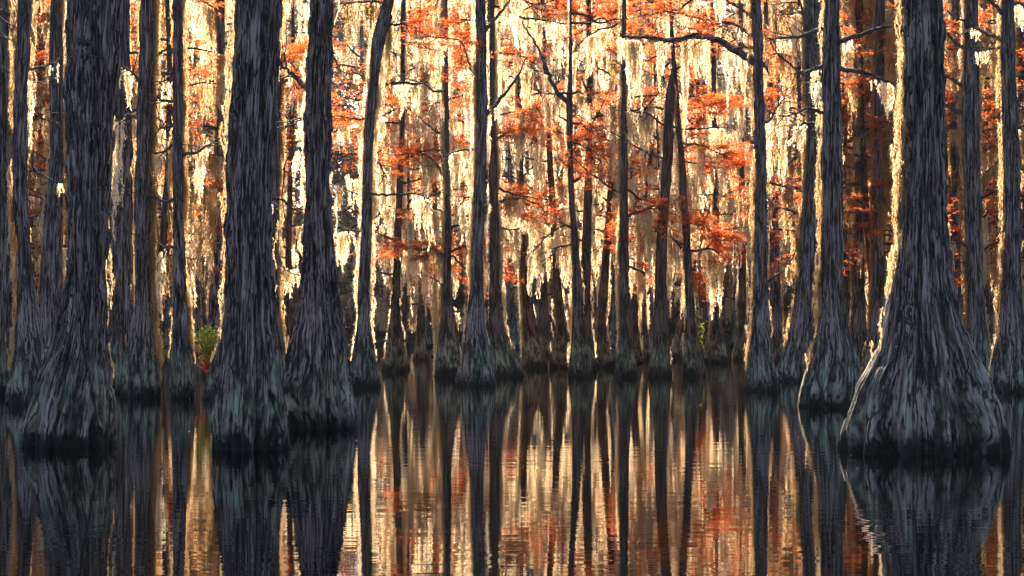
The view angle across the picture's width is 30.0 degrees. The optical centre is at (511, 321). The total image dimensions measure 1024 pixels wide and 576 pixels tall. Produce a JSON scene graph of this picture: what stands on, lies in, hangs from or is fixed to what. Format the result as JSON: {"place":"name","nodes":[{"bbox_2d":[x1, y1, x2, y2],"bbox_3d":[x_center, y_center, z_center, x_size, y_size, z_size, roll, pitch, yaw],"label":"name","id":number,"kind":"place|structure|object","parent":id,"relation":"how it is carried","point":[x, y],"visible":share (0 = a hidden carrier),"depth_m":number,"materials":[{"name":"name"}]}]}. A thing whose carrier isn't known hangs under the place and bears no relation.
{"place":"outdoors","nodes":[
{"label":"outdoors","id":0,"kind":"place"},
{"bbox_2d":[0,345,1023,575],"bbox_3d":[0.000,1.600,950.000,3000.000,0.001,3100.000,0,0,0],"label":"water","id":1,"kind":"structure","parent":0,"point":[438,489],"depth_m":18.04,"materials":[{"name":"black liquid"}]},
{"bbox_2d":[9,0,48,279],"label":"cypress tree","id":2,"kind":"object","parent":1,"relation":"on","point":[37,49],"visible":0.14,"depth_m":56.46,"materials":[{"name":"beige plant"}]},
{"bbox_2d":[0,0,64,394],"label":"cypress tree","id":3,"kind":"object","parent":1,"relation":"in","point":[6,282],"visible":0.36,"depth_m":41.95,"materials":[{"name":"plant"}]},
{"bbox_2d":[0,0,66,404],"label":"cypress tree","id":4,"kind":"object","parent":1,"relation":"on","point":[27,358],"visible":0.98,"depth_m":37.07,"materials":[{"name":"grey plant"}]},
{"bbox_2d":[28,1,49,306],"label":"cypress tree","id":5,"kind":"object","parent":1,"relation":"on","point":[39,79],"visible":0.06,"depth_m":60.30,"materials":[{"name":"beige plant"}]},
{"bbox_2d":[28,1,65,258],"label":"cypress tree","id":6,"kind":"object","parent":1,"relation":"on","point":[39,100],"visible":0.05,"depth_m":59.78,"materials":[{"name":"beige plant"}]},
{"bbox_2d":[29,0,66,353],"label":"cypress tree","id":7,"kind":"object","parent":1,"relation":"on","point":[52,270],"visible":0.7,"depth_m":49.11,"materials":[{"name":"grey plant"}]},
{"bbox_2d":[19,0,120,448],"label":"cypress tree","id":8,"kind":"object","parent":1,"relation":"on","point":[72,404],"visible":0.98,"depth_m":24.56,"materials":[{"name":"grey plant"}]},
{"bbox_2d":[27,0,138,287],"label":"cypress tree","id":9,"kind":"object","parent":1,"relation":"on","point":[45,28],"visible":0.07,"depth_m":53.45,"materials":[{"name":"beige plant"}]},
{"bbox_2d":[30,0,136,284],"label":"cypress tree","id":10,"kind":"object","parent":1,"relation":"on","point":[35,243],"visible":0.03,"depth_m":58.55,"materials":[{"name":"beige plant"}]},
{"bbox_2d":[62,0,170,392],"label":"cypress tree","id":11,"kind":"object","parent":1,"relation":"in","point":[120,312],"visible":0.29,"depth_m":43.45,"materials":[{"name":"grey plant"}]},
{"bbox_2d":[28,20,224,314],"bbox_3d":[-11.242,-4.820,55.967,6.133,13.473,4.329,0,0,17],"label":"cypress tree","id":12,"kind":"object","parent":1,"relation":"on","point":[189,259],"visible":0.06,"depth_m":55.80,"materials":[{"name":"beige plant"}]},
{"bbox_2d":[110,0,201,397],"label":"cypress tree","id":13,"kind":"object","parent":1,"relation":"in","point":[142,376],"visible":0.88,"depth_m":40.39,"materials":[{"name":"grey plant"}]},
{"bbox_2d":[113,0,227,398],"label":"cypress tree","id":14,"kind":"object","parent":1,"relation":"in","point":[182,375],"visible":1,"depth_m":39.91,"materials":[{"name":"grey plant"}]},
{"bbox_2d":[130,5,212,346],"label":"cypress tree","id":15,"kind":"object","parent":1,"relation":"on","point":[167,328],"visible":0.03,"depth_m":120.92,"materials":[{"name":"brown plant"}]},
{"bbox_2d":[133,0,216,340],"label":"cypress tree","id":16,"kind":"object","parent":1,"relation":"on","point":[204,307],"visible":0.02,"depth_m":93.38,"materials":[{"name":"brown plant"}]},
{"bbox_2d":[130,0,226,363],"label":"cypress tree","id":17,"kind":"object","parent":1,"relation":"on","point":[162,322],"visible":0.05,"depth_m":73.47,"materials":[{"name":"brown plant"}]},
{"bbox_2d":[130,18,228,329],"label":"cypress tree","id":18,"kind":"object","parent":1,"relation":"on","point":[171,276],"visible":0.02,"depth_m":109.14,"materials":[{"name":"beige plant"}]},
{"bbox_2d":[130,0,232,382],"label":"cypress tree","id":19,"kind":"object","parent":1,"relation":"on","point":[208,209],"visible":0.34,"depth_m":50.24,"materials":[{"name":"beige plant"}]},
{"bbox_2d":[157,0,232,375],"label":"cypress tree","id":20,"kind":"object","parent":1,"relation":"on","point":[215,26],"visible":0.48,"depth_m":57.01,"materials":[{"name":"beige plant"}]},
{"bbox_2d":[184,1,211,355],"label":"cypress tree","id":21,"kind":"object","parent":1,"relation":"on","point":[197,318],"visible":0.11,"depth_m":90.08,"materials":[{"name":"brown plant"}]},
{"bbox_2d":[193,322,220,376],"bbox_3d":[-6.896,0.621,43.630,0.802,1.256,0.645,0,0,24],"label":"shrub","id":22,"kind":"object","parent":1,"relation":"in","point":[206,353],"visible":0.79,"depth_m":43.56,"materials":[{"name":"green plant"}]},
{"bbox_2d":[157,0,298,312],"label":"cypress tree","id":23,"kind":"object","parent":1,"relation":"on","point":[228,23],"visible":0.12,"depth_m":65.87,"materials":[{"name":"beige plant"}]},
{"bbox_2d":[158,0,338,315],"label":"cypress tree","id":24,"kind":"object","parent":1,"relation":"on","point":[296,219],"visible":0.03,"depth_m":115.64,"materials":[{"name":"beige plant"}]},
{"bbox_2d":[197,0,303,399],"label":"cypress tree","id":25,"kind":"object","parent":1,"relation":"on","point":[209,390],"visible":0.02,"depth_m":39.48,"materials":[{"name":"brown plant"}]},
{"bbox_2d":[212,0,290,451],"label":"cypress tree","id":26,"kind":"object","parent":1,"relation":"on","point":[249,410],"visible":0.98,"depth_m":23.84,"materials":[{"name":"grey plant"}]},
{"bbox_2d":[171,0,336,283],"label":"cypress tree","id":27,"kind":"object","parent":1,"relation":"on","point":[205,130],"visible":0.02,"depth_m":89.13,"materials":[{"name":"beige plant"}]},
{"bbox_2d":[202,0,362,349],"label":"cypress tree","id":28,"kind":"object","parent":1,"relation":"on","point":[288,254],"visible":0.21,"depth_m":72.99,"materials":[{"name":"beige plant"}]},
{"bbox_2d":[225,0,340,384],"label":"cypress tree","id":29,"kind":"object","parent":1,"relation":"on","point":[278,273],"visible":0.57,"depth_m":47.82,"materials":[{"name":"brown plant"}]},
{"bbox_2d":[277,0,357,430],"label":"cypress tree","id":30,"kind":"object","parent":1,"relation":"on","point":[317,389],"visible":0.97,"depth_m":28.47,"materials":[{"name":"grey plant"}]},
{"bbox_2d":[293,0,429,346],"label":"cypress tree","id":31,"kind":"object","parent":1,"relation":"on","point":[343,224],"visible":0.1,"depth_m":120.34,"materials":[{"name":"beige plant"}]},
{"bbox_2d":[286,0,439,331],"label":"cypress tree","id":32,"kind":"object","parent":1,"relation":"on","point":[378,298],"visible":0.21,"depth_m":111.40,"materials":[{"name":"beige plant"}]},
{"bbox_2d":[299,0,461,386],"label":"cypress tree","id":33,"kind":"object","parent":1,"relation":"in","point":[363,360],"visible":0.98,"depth_m":47.15,"materials":[{"name":"grey plant"}]},
{"bbox_2d":[342,0,455,371],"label":"cypress tree","id":34,"kind":"object","parent":1,"relation":"on","point":[394,358],"visible":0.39,"depth_m":61.49,"materials":[{"name":"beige plant"}]},
{"bbox_2d":[329,0,501,368],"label":"cypress tree","id":35,"kind":"object","parent":1,"relation":"on","point":[430,68],"visible":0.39,"depth_m":65.02,"materials":[{"name":"beige plant"}]},
{"bbox_2d":[333,17,500,347],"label":"cypress tree","id":36,"kind":"object","parent":1,"relation":"on","point":[413,325],"visible":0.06,"depth_m":119.81,"materials":[{"name":"brown plant"}]},
{"bbox_2d":[332,0,510,359],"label":"cypress tree","id":37,"kind":"object","parent":1,"relation":"on","point":[420,351],"visible":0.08,"depth_m":80.10,"materials":[{"name":"beige plant"}]},
{"bbox_2d":[352,0,514,355],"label":"cypress tree","id":38,"kind":"object","parent":1,"relation":"on","point":[380,257],"visible":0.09,"depth_m":88.81,"materials":[{"name":"beige plant"}]},
{"bbox_2d":[374,0,524,376],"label":"cypress tree","id":39,"kind":"object","parent":1,"relation":"in","point":[447,342],"visible":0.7,"depth_m":56.22,"materials":[{"name":"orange plant"}]},
{"bbox_2d":[393,0,546,385],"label":"cypress tree","id":40,"kind":"object","parent":1,"relation":"in","point":[475,367],"visible":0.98,"depth_m":48.11,"materials":[{"name":"grey plant"}]},
{"bbox_2d":[395,0,561,334],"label":"cypress tree","id":41,"kind":"object","parent":1,"relation":"on","point":[505,110],"visible":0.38,"depth_m":62.21,"materials":[{"name":"beige plant"}]},
{"bbox_2d":[427,0,579,347],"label":"cypress tree","id":42,"kind":"object","parent":1,"relation":"on","point":[515,333],"visible":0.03,"depth_m":116.06,"materials":[{"name":"brown plant"}]},
{"bbox_2d":[430,0,582,376],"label":"cypress tree","id":43,"kind":"object","parent":1,"relation":"in","point":[506,361],"visible":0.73,"depth_m":56.22,"materials":[{"name":"brown plant"}]},
{"bbox_2d":[453,0,581,367],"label":"cypress tree","id":44,"kind":"object","parent":1,"relation":"on","point":[532,353],"visible":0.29,"depth_m":66.84,"materials":[{"name":"beige plant"}]},
{"bbox_2d":[452,0,583,345],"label":"cypress tree","id":45,"kind":"object","parent":1,"relation":"on","point":[507,293],"visible":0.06,"depth_m":110.41,"materials":[{"name":"beige plant"}]},
{"bbox_2d":[439,0,603,355],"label":"cypress tree","id":46,"kind":"object","parent":1,"relation":"on","point":[543,323],"visible":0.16,"depth_m":90.09,"materials":[{"name":"beige plant"}]},
{"bbox_2d":[497,0,595,367],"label":"cypress tree","id":47,"kind":"object","parent":1,"relation":"on","point":[559,348],"visible":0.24,"depth_m":66.76,"materials":[{"name":"brown plant"}]},
{"bbox_2d":[500,4,633,328],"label":"cypress tree","id":48,"kind":"object","parent":1,"relation":"on","point":[555,62],"visible":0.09,"depth_m":110.66,"materials":[{"name":"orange plant"}]},
{"bbox_2d":[524,0,659,369],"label":"cypress tree","id":49,"kind":"object","parent":1,"relation":"on","point":[588,226],"visible":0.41,"depth_m":63.96,"materials":[{"name":"orange plant"}]},
{"bbox_2d":[518,0,666,376],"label":"cypress tree","id":50,"kind":"object","parent":1,"relation":"in","point":[579,361],"visible":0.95,"depth_m":56.11,"materials":[{"name":"orange plant"}]},
{"bbox_2d":[545,0,654,331],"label":"cypress tree","id":51,"kind":"object","parent":1,"relation":"on","point":[595,294],"visible":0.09,"depth_m":76.70,"materials":[{"name":"brown plant"}]},
{"bbox_2d":[533,0,689,376],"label":"cypress tree","id":52,"kind":"object","parent":1,"relation":"in","point":[625,366],"visible":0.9,"depth_m":55.96,"materials":[{"name":"orange plant"}]},
{"bbox_2d":[549,25,682,346],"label":"cypress tree","id":53,"kind":"object","parent":1,"relation":"on","point":[613,341],"visible":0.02,"depth_m":122.69,"materials":[{"name":"orange plant"}]},
{"bbox_2d":[562,0,677,367],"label":"cypress tree","id":54,"kind":"object","parent":1,"relation":"on","point":[604,356],"visible":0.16,"depth_m":66.67,"materials":[{"name":"brown plant"}]},
{"bbox_2d":[546,0,703,363],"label":"cypress tree","id":55,"kind":"object","parent":1,"relation":"on","point":[596,250],"visible":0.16,"depth_m":72.88,"materials":[{"name":"orange plant"}]},
{"bbox_2d":[562,2,694,347],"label":"cypress tree","id":56,"kind":"object","parent":1,"relation":"on","point":[651,315],"visible":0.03,"depth_m":89.61,"materials":[{"name":"brown plant"}]},
{"bbox_2d":[557,0,703,343],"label":"cypress tree","id":57,"kind":"object","parent":1,"relation":"on","point":[611,55],"visible":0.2,"depth_m":67.09,"materials":[{"name":"beige plant"}]},
{"bbox_2d":[593,17,710,362],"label":"cypress tree","id":58,"kind":"object","parent":1,"relation":"on","point":[635,306],"visible":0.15,"depth_m":74.44,"materials":[{"name":"orange plant"}]},
{"bbox_2d":[627,1,682,360],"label":"cypress tree","id":59,"kind":"object","parent":1,"relation":"on","point":[644,337],"visible":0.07,"depth_m":79.01,"materials":[{"name":"brown plant"}]},
{"bbox_2d":[587,67,740,376],"bbox_3d":[4.411,-2.737,56.643,4.651,9.474,3.330,0,0,0],"label":"cypress tree","id":60,"kind":"object","parent":1,"relation":"in","point":[659,363],"visible":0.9,"depth_m":55.92,"materials":[{"name":"orange plant"}]},
{"bbox_2d":[588,0,753,376],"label":"cypress tree","id":61,"kind":"object","parent":1,"relation":"in","point":[693,363],"visible":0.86,"depth_m":56.04,"materials":[{"name":"orange plant"}]},
{"bbox_2d":[595,0,749,296],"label":"cypress tree","id":62,"kind":"object","parent":1,"relation":"on","point":[694,193],"visible":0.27,"depth_m":73.36,"materials":[{"name":"beige plant"}]},
{"bbox_2d":[645,0,735,358],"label":"cypress tree","id":63,"kind":"object","parent":1,"relation":"on","point":[676,350],"visible":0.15,"depth_m":82.46,"materials":[{"name":"orange plant"}]},
{"bbox_2d":[629,1,766,335],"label":"cypress tree","id":64,"kind":"object","parent":1,"relation":"on","point":[678,288],"visible":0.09,"depth_m":111.70,"materials":[{"name":"beige plant"}]},
{"bbox_2d":[609,0,805,390],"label":"cypress tree","id":65,"kind":"object","parent":1,"relation":"on","point":[761,373],"visible":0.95,"depth_m":44.49,"materials":[{"name":"grey plant"}]},
{"bbox_2d":[632,0,783,355],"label":"cypress tree","id":66,"kind":"object","parent":1,"relation":"on","point":[703,309],"visible":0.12,"depth_m":86.39,"materials":[{"name":"beige plant"}]},
{"bbox_2d":[653,1,768,329],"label":"cypress tree","id":67,"kind":"object","parent":1,"relation":"on","point":[728,306],"visible":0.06,"depth_m":115.84,"materials":[{"name":"orange plant"}]},
{"bbox_2d":[651,0,790,346],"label":"cypress tree","id":68,"kind":"object","parent":1,"relation":"on","point":[732,340],"visible":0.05,"depth_m":122.31,"materials":[{"name":"orange plant"}]},
{"bbox_2d":[678,0,772,362],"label":"cypress tree","id":69,"kind":"object","parent":1,"relation":"on","point":[715,349],"visible":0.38,"depth_m":74.60,"materials":[{"name":"beige plant"}]},
{"bbox_2d":[680,0,793,360],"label":"cypress tree","id":70,"kind":"object","parent":1,"relation":"on","point":[742,290],"visible":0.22,"depth_m":79.00,"materials":[{"name":"beige plant"}]},
{"bbox_2d":[731,0,797,364],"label":"cypress tree","id":71,"kind":"object","parent":1,"relation":"on","point":[777,318],"visible":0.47,"depth_m":71.68,"materials":[{"name":"brown plant"}]},
{"bbox_2d":[710,0,841,295],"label":"cypress tree","id":72,"kind":"object","parent":1,"relation":"on","point":[796,172],"depth_m":87.76,"materials":[{"name":"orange plant"}]},
{"bbox_2d":[738,0,821,381],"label":"cypress tree","id":73,"kind":"object","parent":1,"relation":"in","point":[798,335],"visible":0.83,"depth_m":51.23,"materials":[{"name":"grey plant"}]},
{"bbox_2d":[707,0,866,311],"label":"cypress tree","id":74,"kind":"object","parent":1,"relation":"on","point":[788,237],"visible":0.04,"depth_m":110.42,"materials":[{"name":"beige plant"}]},
{"bbox_2d":[721,0,886,312],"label":"cypress tree","id":75,"kind":"object","parent":1,"relation":"on","point":[788,197],"visible":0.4,"depth_m":53.77,"materials":[{"name":"beige plant"}]},
{"bbox_2d":[738,1,892,300],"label":"cypress tree","id":76,"kind":"object","parent":1,"relation":"on","point":[796,219],"visible":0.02,"depth_m":61.40,"materials":[{"name":"beige plant"}]},
{"bbox_2d":[749,0,900,407],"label":"cypress tree","id":77,"kind":"object","parent":1,"relation":"on","point":[831,376],"visible":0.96,"depth_m":35.82,"materials":[{"name":"grey plant"}]},
{"bbox_2d":[764,0,897,319],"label":"cypress tree","id":78,"kind":"object","parent":1,"relation":"on","point":[844,97],"visible":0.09,"depth_m":58.04,"materials":[{"name":"beige plant"}]},
{"bbox_2d":[777,0,888,302],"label":"cypress tree","id":79,"kind":"object","parent":1,"relation":"on","point":[793,236],"visible":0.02,"depth_m":79.02,"materials":[{"name":"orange plant"}]},
{"bbox_2d":[840,0,852,327],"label":"cypress tree","id":80,"kind":"object","parent":1,"relation":"on","point":[848,278],"visible":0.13,"depth_m":63.81,"materials":[{"name":"brown plant"}]},
{"bbox_2d":[841,0,888,366],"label":"cypress tree","id":81,"kind":"object","parent":1,"relation":"on","point":[858,324],"visible":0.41,"depth_m":57.79,"materials":[{"name":"brown plant"}]},
{"bbox_2d":[842,0,896,373],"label":"cypress tree","id":82,"kind":"object","parent":1,"relation":"on","point":[876,290],"visible":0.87,"depth_m":56.17,"materials":[{"name":"brown plant"}]},
{"bbox_2d":[794,0,963,293],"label":"cypress tree","id":83,"kind":"object","parent":1,"relation":"on","point":[865,22],"visible":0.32,"depth_m":56.66,"materials":[{"name":"beige plant"}]},
{"bbox_2d":[885,0,896,299],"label":"cypress tree","id":84,"kind":"object","parent":1,"relation":"on","point":[889,246],"visible":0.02,"depth_m":69.59,"materials":[{"name":"beige plant"}]},
{"bbox_2d":[841,0,988,306],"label":"cypress tree","id":85,"kind":"object","parent":1,"relation":"on","point":[890,43],"visible":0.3,"depth_m":55.75,"materials":[{"name":"beige plant"}]},
{"bbox_2d":[838,0,1011,457],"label":"cypress tree","id":86,"kind":"object","parent":1,"relation":"on","point":[924,386],"visible":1,"depth_m":23.29,"materials":[{"name":"grey plant"}]},
{"bbox_2d":[866,0,1016,312],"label":"cypress tree","id":87,"kind":"object","parent":1,"relation":"on","point":[991,258],"visible":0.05,"depth_m":59.65,"materials":[{"name":"brown plant"}]},
{"bbox_2d":[888,0,1017,355],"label":"cypress tree","id":88,"kind":"object","parent":1,"relation":"on","point":[993,215],"visible":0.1,"depth_m":59.38,"materials":[{"name":"brown plant"}]},
{"bbox_2d":[947,0,984,324],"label":"cypress tree","id":89,"kind":"object","parent":1,"relation":"on","point":[954,156],"visible":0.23,"depth_m":58.99,"materials":[{"name":"brown plant"}]},
{"bbox_2d":[944,0,1002,372],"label":"cypress tree","id":90,"kind":"object","parent":1,"relation":"on","point":[969,132],"visible":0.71,"depth_m":50.32,"materials":[{"name":"brown plant"}]},
{"bbox_2d":[943,0,1017,336],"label":"cypress tree","id":91,"kind":"object","parent":1,"relation":"on","point":[990,188],"depth_m":63.02,"materials":[{"name":"brown plant"}]},
{"bbox_2d":[944,0,1023,392],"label":"cypress tree","id":92,"kind":"object","parent":1,"relation":"on","point":[1006,370],"visible":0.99,"depth_m":43.50,"materials":[{"name":"grey plant"}]},
{"bbox_2d":[944,0,1023,285],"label":"cypress tree","id":93,"kind":"object","parent":1,"relation":"on","point":[993,148],"visible":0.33,"depth_m":51.73,"materials":[{"name":"beige plant"}]},
{"bbox_2d":[951,9,1023,308],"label":"cypress tree","id":94,"kind":"object","parent":1,"relation":"on","point":[994,126],"visible":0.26,"depth_m":56.34,"materials":[{"name":"orange plant"}]},
{"bbox_2d":[987,3,998,337],"bbox_3d":[16.297,-6.122,64.588,2.007,16.244,2.009,0,0,-32],"label":"cypress tree","id":95,"kind":"object","parent":1,"relation":"on","point":[991,301],"visible":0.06,"depth_m":63.91,"materials":[{"name":"brown plant"}]},
{"bbox_2d":[994,0,1023,309],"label":"cypress tree","id":96,"kind":"object","parent":1,"relation":"on","point":[1019,35],"visible":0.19,"depth_m":56.93,"materials":[{"name":"beige plant"}]},
{"bbox_2d":[130,0,963,313],"label":"sky","id":97,"kind":"structure","parent":0,"point":[462,77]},
{"bbox_2d":[346,334,749,345],"bbox_3d":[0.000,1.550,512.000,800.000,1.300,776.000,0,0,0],"label":"ground","id":98,"kind":"structure","parent":0,"point":[381,339],"depth_m":133.44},
{"bbox_2d":[282,0,389,324],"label":"cypress tree","id":99,"kind":"object","parent":98,"relation":"on","point":[296,104],"visible":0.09,"depth_m":129.68,"materials":[{"name":"beige plant"}]},
{"bbox_2d":[287,30,409,345],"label":"cypress tree","id":100,"kind":"object","parent":98,"relation":"on","point":[343,183],"visible":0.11,"depth_m":124.88,"materials":[{"name":"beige plant"}]},
{"bbox_2d":[410,18,526,295],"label":"cypress tree","id":101,"kind":"object","parent":98,"relation":"on","point":[465,177],"visible":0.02,"depth_m":125.49,"materials":[{"name":"beige plant"}]},
{"bbox_2d":[47,0,981,334],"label":"distant wood","id":102,"kind":"object","parent":98,"relation":"on","point":[461,298],"visible":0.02,"depth_m":138.55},
{"bbox_2d":[452,0,600,311],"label":"cypress tree","id":103,"kind":"object","parent":98,"relation":"on","point":[534,296],"visible":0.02,"depth_m":130.51,"materials":[{"name":"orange plant"}]},
{"bbox_2d":[527,25,666,344],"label":"cypress tree","id":104,"kind":"object","parent":98,"relation":"on","point":[580,227],"visible":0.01,"depth_m":125.48,"materials":[{"name":"brown plant"}]},
{"bbox_2d":[667,24,794,330],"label":"cypress tree","id":105,"kind":"object","parent":98,"relation":"on","point":[675,322],"visible":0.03,"depth_m":129.33,"materials":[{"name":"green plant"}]},
{"bbox_2d":[720,3,795,322],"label":"cypress tree","id":106,"kind":"object","parent":98,"relation":"on","point":[732,277],"visible":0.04,"depth_m":130.81,"materials":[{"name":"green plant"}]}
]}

